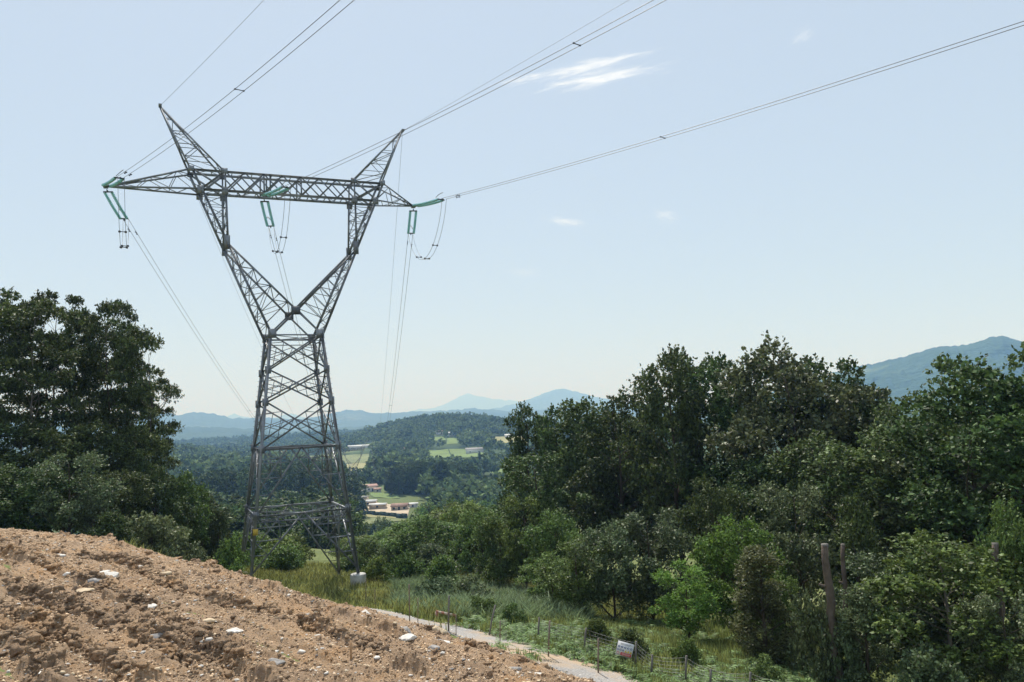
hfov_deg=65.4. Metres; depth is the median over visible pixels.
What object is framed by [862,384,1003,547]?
tree
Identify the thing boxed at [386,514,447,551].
tree
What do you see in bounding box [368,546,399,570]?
bush
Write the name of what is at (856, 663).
shrub
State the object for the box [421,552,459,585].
bush
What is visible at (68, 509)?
tree
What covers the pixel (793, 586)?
tree
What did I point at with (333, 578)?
tall grass
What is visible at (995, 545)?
cut trunk
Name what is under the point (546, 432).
tree
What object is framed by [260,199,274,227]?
insulator string
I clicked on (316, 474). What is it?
tree
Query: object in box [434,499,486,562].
tree
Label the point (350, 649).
wooden stake
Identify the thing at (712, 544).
tree
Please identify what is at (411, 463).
tree
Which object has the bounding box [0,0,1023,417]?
sky
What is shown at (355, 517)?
tree
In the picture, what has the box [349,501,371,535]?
tree
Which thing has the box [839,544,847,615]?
cut trunk
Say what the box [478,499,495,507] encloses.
tree
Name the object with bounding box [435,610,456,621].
trestle
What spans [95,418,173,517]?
tree
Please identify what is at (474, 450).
barn
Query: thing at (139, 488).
tree
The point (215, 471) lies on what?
tree
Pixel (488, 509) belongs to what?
tree
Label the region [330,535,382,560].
tree
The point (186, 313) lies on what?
conductor bundle
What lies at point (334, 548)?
bush
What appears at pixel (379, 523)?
tree
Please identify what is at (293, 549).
bush
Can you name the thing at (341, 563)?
bush
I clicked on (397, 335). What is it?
conductor bundle
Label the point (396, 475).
tree
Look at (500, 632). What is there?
steel rod
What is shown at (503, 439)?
field
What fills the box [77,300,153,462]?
gum tree
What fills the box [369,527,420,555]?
tree
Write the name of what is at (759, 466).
tree
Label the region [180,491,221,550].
tree
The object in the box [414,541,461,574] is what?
bush
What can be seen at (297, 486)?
tree
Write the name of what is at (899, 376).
mountain
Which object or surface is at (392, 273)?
earth wire
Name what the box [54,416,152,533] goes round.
tree
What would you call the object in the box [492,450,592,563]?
tree
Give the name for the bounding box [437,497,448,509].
tree
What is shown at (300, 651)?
rock
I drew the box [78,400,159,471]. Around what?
gum tree
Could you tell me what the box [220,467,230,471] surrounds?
tree
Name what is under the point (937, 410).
tree
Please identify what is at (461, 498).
tree
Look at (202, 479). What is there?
tree
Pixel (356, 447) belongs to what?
barn
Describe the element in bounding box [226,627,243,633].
rock
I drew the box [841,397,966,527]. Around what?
tree
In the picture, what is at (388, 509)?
yard
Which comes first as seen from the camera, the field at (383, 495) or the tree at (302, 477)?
the tree at (302, 477)
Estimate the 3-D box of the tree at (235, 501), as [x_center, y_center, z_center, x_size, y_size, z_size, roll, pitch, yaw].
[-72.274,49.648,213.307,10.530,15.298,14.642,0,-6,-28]
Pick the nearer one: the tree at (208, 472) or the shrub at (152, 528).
the shrub at (152, 528)
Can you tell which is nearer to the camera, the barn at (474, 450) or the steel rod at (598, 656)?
the steel rod at (598, 656)
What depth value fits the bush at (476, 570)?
65.92 m
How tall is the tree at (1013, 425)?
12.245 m
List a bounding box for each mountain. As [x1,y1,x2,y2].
[227,413,305,419]
[409,393,522,411]
[735,336,1023,411]
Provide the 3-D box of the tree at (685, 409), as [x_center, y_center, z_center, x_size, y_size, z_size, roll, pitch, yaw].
[11.538,9.949,58.261,8.264,19.523,7.706,-1,-6,-21]
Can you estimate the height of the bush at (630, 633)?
1.236 m
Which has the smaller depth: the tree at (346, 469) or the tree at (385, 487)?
the tree at (346, 469)
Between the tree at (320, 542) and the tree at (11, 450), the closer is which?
the tree at (11, 450)
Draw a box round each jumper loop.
[118,177,128,248]
[269,186,290,253]
[408,199,446,259]
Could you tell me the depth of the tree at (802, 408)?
54.29 m
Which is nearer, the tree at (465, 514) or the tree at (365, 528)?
the tree at (465, 514)
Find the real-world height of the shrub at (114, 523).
2.736 m
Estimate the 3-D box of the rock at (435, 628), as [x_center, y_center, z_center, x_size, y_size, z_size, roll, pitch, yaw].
[-2.450,9.852,27.082,0.509,0.376,0.412,-3,-5,0]
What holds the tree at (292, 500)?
on the ground at (402, 498)
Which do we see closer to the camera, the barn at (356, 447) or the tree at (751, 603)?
the tree at (751, 603)
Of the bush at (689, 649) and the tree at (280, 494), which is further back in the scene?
the tree at (280, 494)
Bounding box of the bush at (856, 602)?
[832,581,896,681]
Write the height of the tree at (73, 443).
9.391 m
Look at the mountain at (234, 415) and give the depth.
19914.53 m
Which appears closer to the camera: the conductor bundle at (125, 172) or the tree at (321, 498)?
the conductor bundle at (125, 172)
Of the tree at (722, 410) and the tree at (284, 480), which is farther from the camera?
the tree at (284, 480)
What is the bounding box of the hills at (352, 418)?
[1,405,703,441]
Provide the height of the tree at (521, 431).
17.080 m
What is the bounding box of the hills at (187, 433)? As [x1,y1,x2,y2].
[1,420,531,448]
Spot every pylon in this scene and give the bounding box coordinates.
[103,103,415,583]
[334,442,368,498]
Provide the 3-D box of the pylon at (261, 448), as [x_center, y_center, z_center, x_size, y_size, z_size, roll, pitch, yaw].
[-17.831,1.258,59.707,22.778,37.276,8.638,0,-6,-24]
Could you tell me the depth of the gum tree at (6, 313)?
56.28 m
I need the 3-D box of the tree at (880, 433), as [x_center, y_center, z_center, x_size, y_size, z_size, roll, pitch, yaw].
[18.095,9.473,39.667,8.080,10.826,7.534,-3,-5,7]
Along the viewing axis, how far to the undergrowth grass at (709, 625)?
27.85 m
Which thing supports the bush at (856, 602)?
on the ground at (402, 498)
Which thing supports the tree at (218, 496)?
on the ground at (402, 498)
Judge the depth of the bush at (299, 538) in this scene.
86.38 m
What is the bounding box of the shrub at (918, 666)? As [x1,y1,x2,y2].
[890,640,968,681]
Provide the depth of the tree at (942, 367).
35.63 m
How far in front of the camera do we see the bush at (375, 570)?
59.33 m
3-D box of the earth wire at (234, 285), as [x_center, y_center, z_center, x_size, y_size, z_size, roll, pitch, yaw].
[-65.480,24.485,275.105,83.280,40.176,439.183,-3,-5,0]
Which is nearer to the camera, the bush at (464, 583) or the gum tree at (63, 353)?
the bush at (464, 583)
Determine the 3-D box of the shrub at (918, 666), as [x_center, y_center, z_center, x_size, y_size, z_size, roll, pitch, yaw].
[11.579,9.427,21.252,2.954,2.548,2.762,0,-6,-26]
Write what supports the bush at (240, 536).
on the ground at (402, 498)
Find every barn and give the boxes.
[348,444,371,449]
[465,447,482,453]
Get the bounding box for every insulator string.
[101,170,123,186]
[103,189,127,220]
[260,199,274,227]
[261,180,289,196]
[407,209,416,234]
[412,192,444,206]
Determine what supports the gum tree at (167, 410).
on the ground at (402, 498)
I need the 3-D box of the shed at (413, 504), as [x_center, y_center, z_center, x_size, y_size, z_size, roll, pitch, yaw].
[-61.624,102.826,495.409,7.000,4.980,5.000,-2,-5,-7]
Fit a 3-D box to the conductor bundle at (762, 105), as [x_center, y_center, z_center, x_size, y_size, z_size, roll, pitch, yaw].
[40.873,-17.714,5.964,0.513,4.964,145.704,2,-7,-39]
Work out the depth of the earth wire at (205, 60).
51.54 m
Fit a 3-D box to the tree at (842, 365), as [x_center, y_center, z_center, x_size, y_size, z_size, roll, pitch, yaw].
[22.093,9.838,53.260,9.985,18.496,9.311,1,-6,-31]
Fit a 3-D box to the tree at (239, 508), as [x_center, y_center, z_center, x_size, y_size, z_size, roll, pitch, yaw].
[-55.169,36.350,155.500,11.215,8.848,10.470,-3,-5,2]
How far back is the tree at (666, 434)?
61.87 m
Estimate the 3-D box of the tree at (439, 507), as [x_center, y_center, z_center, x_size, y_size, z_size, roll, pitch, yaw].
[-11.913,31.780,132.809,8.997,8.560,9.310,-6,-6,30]
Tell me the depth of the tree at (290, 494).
285.49 m
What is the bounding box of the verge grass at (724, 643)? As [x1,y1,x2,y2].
[394,601,759,681]
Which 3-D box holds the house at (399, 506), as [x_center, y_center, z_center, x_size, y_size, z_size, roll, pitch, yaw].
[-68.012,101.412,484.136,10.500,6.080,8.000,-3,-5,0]
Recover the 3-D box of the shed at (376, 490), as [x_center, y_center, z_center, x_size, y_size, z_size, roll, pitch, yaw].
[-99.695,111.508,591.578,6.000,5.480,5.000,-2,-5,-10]
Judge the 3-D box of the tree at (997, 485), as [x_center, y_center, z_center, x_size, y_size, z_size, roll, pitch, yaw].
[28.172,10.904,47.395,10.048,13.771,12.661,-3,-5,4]
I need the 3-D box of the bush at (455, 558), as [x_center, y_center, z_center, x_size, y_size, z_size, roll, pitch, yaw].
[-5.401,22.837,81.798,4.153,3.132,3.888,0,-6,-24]
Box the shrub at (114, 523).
[84,510,140,543]
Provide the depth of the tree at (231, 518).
131.55 m
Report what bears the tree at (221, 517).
on the ground at (402, 498)
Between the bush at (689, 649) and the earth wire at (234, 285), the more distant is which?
the earth wire at (234, 285)
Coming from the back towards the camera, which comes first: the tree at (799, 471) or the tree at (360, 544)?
the tree at (360, 544)
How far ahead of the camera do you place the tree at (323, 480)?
439.44 m
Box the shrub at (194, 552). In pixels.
[170,525,206,561]
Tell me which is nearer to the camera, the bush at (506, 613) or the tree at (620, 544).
the bush at (506, 613)
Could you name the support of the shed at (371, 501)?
on the yard at (388, 509)
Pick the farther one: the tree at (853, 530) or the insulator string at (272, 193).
the insulator string at (272, 193)
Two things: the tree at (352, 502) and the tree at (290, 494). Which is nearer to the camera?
the tree at (352, 502)
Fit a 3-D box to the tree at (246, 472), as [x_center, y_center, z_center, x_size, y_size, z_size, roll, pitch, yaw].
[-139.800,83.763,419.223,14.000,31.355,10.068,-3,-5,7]
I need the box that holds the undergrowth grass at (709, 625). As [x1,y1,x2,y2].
[524,605,1023,681]
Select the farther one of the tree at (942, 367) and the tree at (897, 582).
the tree at (942, 367)
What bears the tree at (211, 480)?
on the ground at (402, 498)
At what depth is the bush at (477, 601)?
32.94 m
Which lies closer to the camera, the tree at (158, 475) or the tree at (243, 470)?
the tree at (158, 475)
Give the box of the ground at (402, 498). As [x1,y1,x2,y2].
[0,410,1013,681]
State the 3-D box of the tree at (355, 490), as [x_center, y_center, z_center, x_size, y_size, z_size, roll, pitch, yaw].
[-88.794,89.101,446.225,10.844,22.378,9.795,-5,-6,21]
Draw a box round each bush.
[215,530,267,559]
[245,534,308,563]
[246,544,304,571]
[257,534,271,549]
[268,543,303,571]
[282,531,316,559]
[328,539,344,555]
[334,554,364,570]
[341,553,373,572]
[360,553,389,582]
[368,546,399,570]
[383,548,425,582]
[410,575,457,597]
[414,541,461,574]
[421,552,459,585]
[450,572,494,596]
[452,552,475,571]
[469,593,498,613]
[474,564,493,579]
[501,602,527,625]
[582,615,614,645]
[609,627,650,660]
[669,635,708,667]
[742,652,785,681]
[832,581,896,681]
[949,589,1023,681]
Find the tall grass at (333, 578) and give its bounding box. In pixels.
[122,537,702,635]
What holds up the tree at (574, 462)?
on the ground at (402, 498)
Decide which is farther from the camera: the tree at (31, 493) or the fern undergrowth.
the tree at (31, 493)
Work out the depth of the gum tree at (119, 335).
63.17 m
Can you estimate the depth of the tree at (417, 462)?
577.66 m
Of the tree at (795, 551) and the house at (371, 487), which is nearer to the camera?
the tree at (795, 551)
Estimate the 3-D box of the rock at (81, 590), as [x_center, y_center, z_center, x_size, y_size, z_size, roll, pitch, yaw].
[-11.525,6.734,21.514,0.490,0.133,0.377,-3,-5,0]
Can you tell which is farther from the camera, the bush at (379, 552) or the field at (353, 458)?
the field at (353, 458)
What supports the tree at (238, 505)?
on the ground at (402, 498)
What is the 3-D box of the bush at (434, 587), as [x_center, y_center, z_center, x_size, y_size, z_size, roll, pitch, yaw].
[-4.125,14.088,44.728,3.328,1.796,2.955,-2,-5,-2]
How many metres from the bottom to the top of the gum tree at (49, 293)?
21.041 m
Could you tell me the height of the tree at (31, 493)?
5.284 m
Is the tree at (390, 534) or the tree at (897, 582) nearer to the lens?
the tree at (897, 582)
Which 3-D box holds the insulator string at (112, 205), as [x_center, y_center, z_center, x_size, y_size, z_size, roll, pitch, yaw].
[-29.057,-9.933,58.556,0.710,1.205,4.402,-2,-5,-11]
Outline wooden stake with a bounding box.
[350,641,351,658]
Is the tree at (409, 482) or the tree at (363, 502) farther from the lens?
the tree at (409, 482)
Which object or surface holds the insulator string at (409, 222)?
hanging from the pylon at (261, 448)
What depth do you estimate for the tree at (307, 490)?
298.28 m
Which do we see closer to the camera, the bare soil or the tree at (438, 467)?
the bare soil
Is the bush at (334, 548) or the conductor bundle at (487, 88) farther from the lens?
the bush at (334, 548)
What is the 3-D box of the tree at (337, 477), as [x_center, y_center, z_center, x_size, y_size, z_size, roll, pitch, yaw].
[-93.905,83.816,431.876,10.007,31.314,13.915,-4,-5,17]
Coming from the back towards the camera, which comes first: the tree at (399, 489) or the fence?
the tree at (399, 489)
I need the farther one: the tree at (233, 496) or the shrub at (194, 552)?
the tree at (233, 496)
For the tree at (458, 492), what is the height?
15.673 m
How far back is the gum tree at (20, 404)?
75.22 m
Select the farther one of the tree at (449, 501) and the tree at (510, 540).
the tree at (449, 501)
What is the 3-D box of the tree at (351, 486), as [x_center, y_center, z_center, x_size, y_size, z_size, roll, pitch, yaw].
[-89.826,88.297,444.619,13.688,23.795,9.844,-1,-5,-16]
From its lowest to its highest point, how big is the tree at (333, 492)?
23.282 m
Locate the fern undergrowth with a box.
[450,606,877,681]
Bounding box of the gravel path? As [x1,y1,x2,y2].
[372,609,636,681]
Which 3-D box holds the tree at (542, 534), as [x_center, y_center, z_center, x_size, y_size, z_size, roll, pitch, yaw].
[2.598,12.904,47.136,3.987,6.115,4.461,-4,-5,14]
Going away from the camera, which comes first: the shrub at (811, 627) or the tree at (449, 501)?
the shrub at (811, 627)
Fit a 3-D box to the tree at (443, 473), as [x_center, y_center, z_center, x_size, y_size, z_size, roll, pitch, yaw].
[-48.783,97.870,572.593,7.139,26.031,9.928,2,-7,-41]
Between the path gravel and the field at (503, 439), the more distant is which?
the field at (503, 439)
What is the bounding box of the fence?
[448,595,776,681]
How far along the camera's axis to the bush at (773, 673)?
22.69 m
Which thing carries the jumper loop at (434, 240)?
hanging from the conductor bundle at (762, 105)
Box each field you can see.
[342,454,368,462]
[346,463,365,470]
[363,515,404,523]
[366,514,395,517]
[370,492,398,497]
[429,449,449,457]
[447,438,458,443]
[449,449,482,457]
[495,436,527,442]
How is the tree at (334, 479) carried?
on the ground at (402, 498)
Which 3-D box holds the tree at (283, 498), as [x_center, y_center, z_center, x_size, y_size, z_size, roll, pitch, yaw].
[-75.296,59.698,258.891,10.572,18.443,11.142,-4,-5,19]
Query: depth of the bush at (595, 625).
26.98 m
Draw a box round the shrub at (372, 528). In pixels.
[367,523,374,534]
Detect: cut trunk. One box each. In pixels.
[819,543,843,681]
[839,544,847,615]
[991,542,1005,660]
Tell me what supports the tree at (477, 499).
on the ground at (402, 498)
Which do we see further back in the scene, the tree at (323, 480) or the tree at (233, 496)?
the tree at (323, 480)
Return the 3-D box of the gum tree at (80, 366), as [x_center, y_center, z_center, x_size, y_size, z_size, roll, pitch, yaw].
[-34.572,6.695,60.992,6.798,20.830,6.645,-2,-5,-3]
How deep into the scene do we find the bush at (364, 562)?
69.59 m
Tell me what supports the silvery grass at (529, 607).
on the ground at (402, 498)
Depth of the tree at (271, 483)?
412.37 m
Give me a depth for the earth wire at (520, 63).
53.54 m
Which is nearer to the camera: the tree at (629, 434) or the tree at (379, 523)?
the tree at (629, 434)
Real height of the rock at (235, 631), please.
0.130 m
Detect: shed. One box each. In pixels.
[365,499,376,505]
[368,503,387,508]
[373,487,381,492]
[408,502,417,507]
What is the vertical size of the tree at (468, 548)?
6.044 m
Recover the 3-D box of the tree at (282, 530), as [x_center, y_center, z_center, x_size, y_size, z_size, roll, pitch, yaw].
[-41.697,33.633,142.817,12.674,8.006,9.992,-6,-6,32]
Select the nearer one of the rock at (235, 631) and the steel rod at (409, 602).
the rock at (235, 631)
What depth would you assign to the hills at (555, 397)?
12134.13 m
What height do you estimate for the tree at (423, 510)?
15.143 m
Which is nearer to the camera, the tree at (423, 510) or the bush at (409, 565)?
the bush at (409, 565)
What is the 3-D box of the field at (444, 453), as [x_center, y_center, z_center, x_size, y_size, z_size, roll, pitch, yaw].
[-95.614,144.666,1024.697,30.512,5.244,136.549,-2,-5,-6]
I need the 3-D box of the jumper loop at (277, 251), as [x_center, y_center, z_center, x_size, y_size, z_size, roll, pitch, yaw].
[-17.793,-8.705,61.032,0.547,3.902,9.132,0,-6,-24]
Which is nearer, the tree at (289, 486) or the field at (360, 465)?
the tree at (289, 486)
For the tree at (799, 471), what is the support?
on the ground at (402, 498)
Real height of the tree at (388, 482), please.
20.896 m
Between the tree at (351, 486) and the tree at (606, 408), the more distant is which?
the tree at (351, 486)
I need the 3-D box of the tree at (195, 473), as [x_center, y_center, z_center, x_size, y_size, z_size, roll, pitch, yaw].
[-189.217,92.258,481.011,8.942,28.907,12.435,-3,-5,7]
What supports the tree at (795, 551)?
on the ground at (402, 498)
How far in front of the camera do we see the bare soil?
19.48 m
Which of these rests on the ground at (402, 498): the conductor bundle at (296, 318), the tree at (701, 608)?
the tree at (701, 608)
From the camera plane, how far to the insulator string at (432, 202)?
63.26 m
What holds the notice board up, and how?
attached to the fence
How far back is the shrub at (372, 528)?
366.05 m
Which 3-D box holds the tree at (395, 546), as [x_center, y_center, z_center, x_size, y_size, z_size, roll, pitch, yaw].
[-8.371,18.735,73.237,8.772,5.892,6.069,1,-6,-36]
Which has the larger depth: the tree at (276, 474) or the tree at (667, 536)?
the tree at (276, 474)
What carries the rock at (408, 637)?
on the bare soil
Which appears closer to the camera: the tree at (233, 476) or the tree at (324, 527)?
the tree at (324, 527)
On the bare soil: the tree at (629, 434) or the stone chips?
the stone chips
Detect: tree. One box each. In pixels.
[0,286,37,415]
[0,288,65,449]
[0,298,89,472]
[0,343,99,531]
[0,420,66,532]
[0,423,39,526]
[0,423,116,531]
[0,461,27,528]
[0,466,84,532]
[11,294,108,467]
[25,450,126,534]
[43,299,136,452]
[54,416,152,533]
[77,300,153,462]
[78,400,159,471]
[82,321,163,456]
[92,469,154,540]
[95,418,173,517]
[105,332,180,468]
[107,458,198,544]
[123,378,184,514]
[154,469,216,550]
[178,500,237,543]
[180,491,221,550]
[192,470,201,476]
[196,476,209,485]
[198,506,235,563]
[200,490,228,544]
[201,505,242,530]
[203,470,216,487]
[205,476,223,492]
[209,467,219,474]
[219,471,230,493]
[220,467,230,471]
[220,494,232,509]
[222,508,285,538]
[225,471,238,493]
[225,498,251,509]
[227,501,263,512]
[231,494,254,506]
[237,471,255,493]
[240,467,249,489]
[243,473,260,496]
[252,497,271,504]
[259,469,275,499]
[260,507,310,538]
[263,465,278,494]
[268,499,284,503]
[270,465,283,498]
[272,490,292,499]
[273,496,289,503]
[279,469,287,488]
[280,503,312,545]
[283,491,297,499]
[284,473,298,491]
[284,497,314,543]
[288,465,301,491]
[292,465,308,494]
[293,505,346,548]
[297,470,317,493]
[298,485,315,496]
[300,493,320,499]
[311,462,323,492]
[313,495,338,548]
[314,498,361,548]
[314,508,357,548]
[319,470,332,485]
[319,488,335,496]
[321,466,337,490]
[322,505,364,547]
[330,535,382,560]
[332,467,347,494]
[335,492,366,535]
[340,534,376,557]
[340,536,386,559]
[344,468,353,496]
[346,478,362,508]
[347,480,361,509]
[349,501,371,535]
[353,476,369,514]
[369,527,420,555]
[372,516,391,533]
[372,537,406,562]
[378,513,469,559]
[383,473,388,491]
[385,466,397,494]
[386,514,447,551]
[386,532,423,553]
[390,467,401,493]
[392,466,404,494]
[399,469,406,493]
[403,465,416,493]
[406,461,414,490]
[408,465,418,494]
[413,460,422,493]
[414,500,437,516]
[417,505,435,515]
[417,508,444,540]
[420,460,427,493]
[423,506,442,515]
[430,502,484,544]
[432,463,442,480]
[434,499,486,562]
[436,463,447,480]
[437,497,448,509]
[439,460,448,478]
[446,491,468,500]
[446,497,467,510]
[448,509,511,579]
[449,507,502,568]
[449,519,509,562]
[450,494,465,503]
[468,466,478,475]
[471,511,525,586]
[473,497,482,503]
[475,505,506,519]
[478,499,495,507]
[489,494,501,504]
[490,492,547,588]
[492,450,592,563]
[495,400,571,534]
[512,549,582,604]
[513,403,599,560]
[519,508,584,590]
[533,534,623,609]
[547,395,640,563]
[559,397,637,572]
[560,384,669,585]
[564,521,663,619]
[606,343,725,599]
[606,507,699,619]
[607,392,695,566]
[647,346,771,556]
[648,558,724,637]
[665,351,789,588]
[673,471,754,612]
[686,513,794,642]
[691,361,808,518]
[697,455,797,581]
[698,330,884,606]
[718,447,846,613]
[728,544,799,670]
[736,477,841,613]
[751,427,906,606]
[757,570,807,658]
[768,398,852,606]
[775,353,896,605]
[789,423,940,608]
[816,383,894,541]
[821,451,1014,638]
[822,547,971,673]
[832,489,888,650]
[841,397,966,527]
[851,524,1023,681]
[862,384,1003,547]
[882,353,1023,614]
[903,372,1023,619]
[922,341,1023,546]
[922,423,1019,610]
[954,495,1023,671]
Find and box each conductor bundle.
[117,0,353,176]
[124,220,309,475]
[269,229,352,474]
[285,0,665,186]
[371,235,412,469]
[441,21,1023,198]
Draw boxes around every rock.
[76,588,94,592]
[87,578,101,582]
[104,571,118,577]
[148,603,156,609]
[150,633,162,637]
[203,618,215,623]
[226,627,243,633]
[226,630,241,633]
[268,658,285,664]
[297,649,305,653]
[399,633,416,641]
[401,626,411,633]
[427,645,439,649]
[432,625,446,634]
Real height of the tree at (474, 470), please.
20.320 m
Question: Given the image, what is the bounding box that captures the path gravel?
[368,607,641,681]
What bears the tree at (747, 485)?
on the ground at (402, 498)
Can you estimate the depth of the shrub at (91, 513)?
45.18 m
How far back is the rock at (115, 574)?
24.08 m
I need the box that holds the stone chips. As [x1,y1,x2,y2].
[0,532,582,681]
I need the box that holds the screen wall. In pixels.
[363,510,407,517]
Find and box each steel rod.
[409,584,409,620]
[499,620,500,641]
[548,620,550,656]
[597,638,598,672]
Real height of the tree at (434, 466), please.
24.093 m
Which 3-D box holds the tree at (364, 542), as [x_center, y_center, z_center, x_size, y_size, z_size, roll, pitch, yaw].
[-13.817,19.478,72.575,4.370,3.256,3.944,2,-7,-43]
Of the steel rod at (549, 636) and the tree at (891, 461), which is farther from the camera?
the tree at (891, 461)
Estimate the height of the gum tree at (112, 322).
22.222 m
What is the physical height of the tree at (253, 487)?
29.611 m
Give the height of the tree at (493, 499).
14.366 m
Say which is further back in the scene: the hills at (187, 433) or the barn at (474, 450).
the hills at (187, 433)
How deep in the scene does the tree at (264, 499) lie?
241.22 m
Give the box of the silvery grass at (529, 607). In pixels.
[383,572,600,623]
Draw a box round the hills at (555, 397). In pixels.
[492,389,631,410]
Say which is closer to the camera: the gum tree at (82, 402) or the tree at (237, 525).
the gum tree at (82, 402)
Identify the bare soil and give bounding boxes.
[0,528,591,681]
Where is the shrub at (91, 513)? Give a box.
[75,494,105,535]
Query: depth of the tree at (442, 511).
96.42 m
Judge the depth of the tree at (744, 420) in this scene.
49.58 m
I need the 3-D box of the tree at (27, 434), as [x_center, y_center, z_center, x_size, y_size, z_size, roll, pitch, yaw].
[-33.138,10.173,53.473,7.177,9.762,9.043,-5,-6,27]
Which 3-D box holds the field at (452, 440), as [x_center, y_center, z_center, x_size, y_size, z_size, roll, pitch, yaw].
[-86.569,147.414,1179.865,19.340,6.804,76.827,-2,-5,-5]
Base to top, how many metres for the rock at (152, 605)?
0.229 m
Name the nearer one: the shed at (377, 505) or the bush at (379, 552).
the bush at (379, 552)
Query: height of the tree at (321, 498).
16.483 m
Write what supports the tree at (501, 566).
on the ground at (402, 498)
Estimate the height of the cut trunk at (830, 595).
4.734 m
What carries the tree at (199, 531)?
on the ground at (402, 498)
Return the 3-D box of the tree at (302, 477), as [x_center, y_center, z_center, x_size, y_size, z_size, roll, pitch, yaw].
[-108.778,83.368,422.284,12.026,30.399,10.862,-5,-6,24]
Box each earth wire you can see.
[161,0,263,104]
[181,158,320,455]
[370,132,402,456]
[408,1,626,127]
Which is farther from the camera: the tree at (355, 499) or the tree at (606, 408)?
the tree at (355, 499)
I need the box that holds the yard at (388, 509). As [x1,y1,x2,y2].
[367,502,409,513]
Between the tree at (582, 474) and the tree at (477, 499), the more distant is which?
the tree at (477, 499)
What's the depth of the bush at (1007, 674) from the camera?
21.89 m
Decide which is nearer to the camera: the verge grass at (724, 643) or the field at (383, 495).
the verge grass at (724, 643)
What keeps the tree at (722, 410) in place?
on the ground at (402, 498)
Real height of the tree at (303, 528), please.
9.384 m
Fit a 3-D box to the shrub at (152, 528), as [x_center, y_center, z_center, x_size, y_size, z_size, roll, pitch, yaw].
[-21.062,11.695,46.474,4.599,3.942,4.083,-1,-5,-17]
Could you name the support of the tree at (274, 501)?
on the ground at (402, 498)
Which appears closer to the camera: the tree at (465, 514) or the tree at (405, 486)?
the tree at (465, 514)
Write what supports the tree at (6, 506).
on the ground at (402, 498)
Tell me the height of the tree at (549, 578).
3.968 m
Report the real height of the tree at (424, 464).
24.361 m
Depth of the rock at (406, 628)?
24.18 m
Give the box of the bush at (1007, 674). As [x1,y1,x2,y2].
[949,589,1023,681]
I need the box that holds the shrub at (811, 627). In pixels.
[785,585,862,681]
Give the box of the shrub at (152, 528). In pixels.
[126,510,191,558]
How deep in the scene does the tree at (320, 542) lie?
179.53 m
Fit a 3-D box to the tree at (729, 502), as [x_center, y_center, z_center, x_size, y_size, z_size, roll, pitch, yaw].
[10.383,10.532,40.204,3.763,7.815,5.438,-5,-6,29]
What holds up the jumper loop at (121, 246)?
hanging from the conductor bundle at (125, 172)
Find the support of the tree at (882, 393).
on the ground at (402, 498)
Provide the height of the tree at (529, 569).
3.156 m
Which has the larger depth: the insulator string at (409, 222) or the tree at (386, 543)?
the tree at (386, 543)
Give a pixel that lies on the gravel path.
(563, 663)
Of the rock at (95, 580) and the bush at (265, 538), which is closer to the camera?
the rock at (95, 580)
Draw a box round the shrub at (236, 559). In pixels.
[213,535,250,572]
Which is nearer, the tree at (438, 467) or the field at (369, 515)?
the field at (369, 515)
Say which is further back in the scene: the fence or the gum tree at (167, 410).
the gum tree at (167, 410)
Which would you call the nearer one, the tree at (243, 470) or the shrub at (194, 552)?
the shrub at (194, 552)
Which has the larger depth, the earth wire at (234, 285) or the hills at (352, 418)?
the hills at (352, 418)
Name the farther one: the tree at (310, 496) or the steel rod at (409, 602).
the tree at (310, 496)
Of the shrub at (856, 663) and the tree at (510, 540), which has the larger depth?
the tree at (510, 540)
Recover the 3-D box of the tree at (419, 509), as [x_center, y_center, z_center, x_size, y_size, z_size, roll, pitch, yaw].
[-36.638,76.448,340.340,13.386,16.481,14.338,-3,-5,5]
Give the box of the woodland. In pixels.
[65,411,686,534]
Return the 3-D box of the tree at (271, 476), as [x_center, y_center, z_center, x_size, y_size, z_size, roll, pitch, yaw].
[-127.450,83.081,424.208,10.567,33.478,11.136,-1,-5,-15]
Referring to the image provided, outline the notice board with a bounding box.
[615,640,633,658]
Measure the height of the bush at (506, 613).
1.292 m
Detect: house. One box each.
[365,483,377,491]
[390,503,408,510]
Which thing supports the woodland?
on the ground at (402, 498)
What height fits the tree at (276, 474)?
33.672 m
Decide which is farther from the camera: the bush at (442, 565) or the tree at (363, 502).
the tree at (363, 502)
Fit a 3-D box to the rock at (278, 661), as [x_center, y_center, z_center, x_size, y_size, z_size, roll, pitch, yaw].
[-4.953,6.758,16.694,0.434,0.250,0.319,-3,-5,0]
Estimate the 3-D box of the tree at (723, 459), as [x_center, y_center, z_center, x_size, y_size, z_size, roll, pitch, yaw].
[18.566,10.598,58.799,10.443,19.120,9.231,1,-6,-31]
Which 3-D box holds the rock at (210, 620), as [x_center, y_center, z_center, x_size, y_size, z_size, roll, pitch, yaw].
[-7.526,6.946,19.752,0.318,0.140,0.271,2,-7,-38]
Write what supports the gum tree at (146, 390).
on the ground at (402, 498)
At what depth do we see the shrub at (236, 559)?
55.50 m

